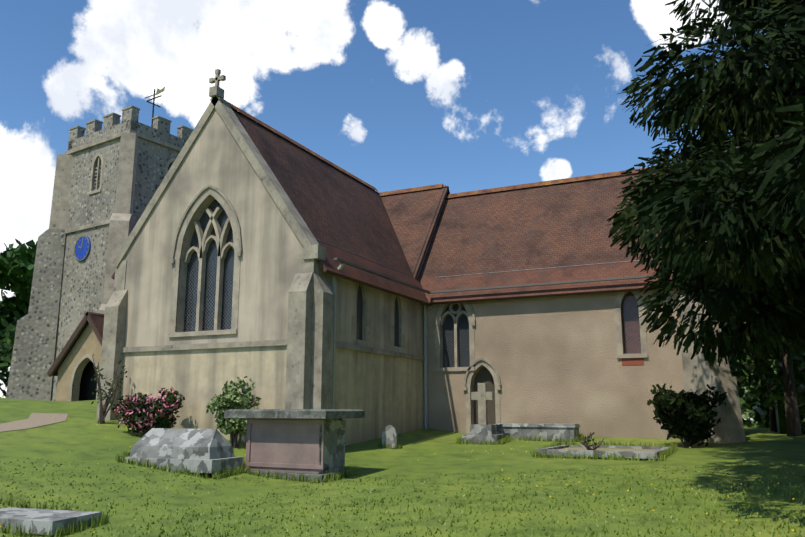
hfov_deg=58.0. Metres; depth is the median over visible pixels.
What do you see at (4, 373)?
tree
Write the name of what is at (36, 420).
path
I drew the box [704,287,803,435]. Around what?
thin tree
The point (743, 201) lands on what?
yew tree
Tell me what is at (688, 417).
dark shrub
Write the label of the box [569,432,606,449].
weeds
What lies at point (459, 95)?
sky
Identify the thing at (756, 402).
trees
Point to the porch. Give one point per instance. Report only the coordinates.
(72, 368)
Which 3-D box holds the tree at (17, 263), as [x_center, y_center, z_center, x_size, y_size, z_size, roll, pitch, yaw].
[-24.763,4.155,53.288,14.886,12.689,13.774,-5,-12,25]
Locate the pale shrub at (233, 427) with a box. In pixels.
[206,376,260,447]
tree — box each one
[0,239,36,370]
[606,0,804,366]
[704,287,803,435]
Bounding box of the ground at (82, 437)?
[0,397,804,536]
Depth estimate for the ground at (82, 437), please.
12.24 m
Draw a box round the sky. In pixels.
[0,0,770,397]
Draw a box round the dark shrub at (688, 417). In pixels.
[647,383,726,446]
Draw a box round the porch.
[47,311,103,400]
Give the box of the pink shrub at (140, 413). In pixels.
[112,387,186,433]
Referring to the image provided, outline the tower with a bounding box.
[6,87,193,400]
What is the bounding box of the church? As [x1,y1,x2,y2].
[96,69,745,445]
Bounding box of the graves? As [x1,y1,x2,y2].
[0,383,667,534]
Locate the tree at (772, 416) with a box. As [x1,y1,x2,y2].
[728,341,803,431]
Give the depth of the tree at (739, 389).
39.16 m
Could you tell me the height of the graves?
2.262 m
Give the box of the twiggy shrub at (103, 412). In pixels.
[91,355,126,423]
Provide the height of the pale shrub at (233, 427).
1.691 m
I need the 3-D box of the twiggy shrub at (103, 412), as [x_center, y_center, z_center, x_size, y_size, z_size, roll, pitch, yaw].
[-7.711,3.154,18.950,0.966,1.830,0.844,7,-13,-31]
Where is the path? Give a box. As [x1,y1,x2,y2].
[0,413,67,431]
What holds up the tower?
on the ground at (82, 437)
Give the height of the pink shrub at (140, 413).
1.228 m
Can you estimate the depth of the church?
20.52 m
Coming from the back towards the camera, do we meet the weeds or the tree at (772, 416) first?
the tree at (772, 416)

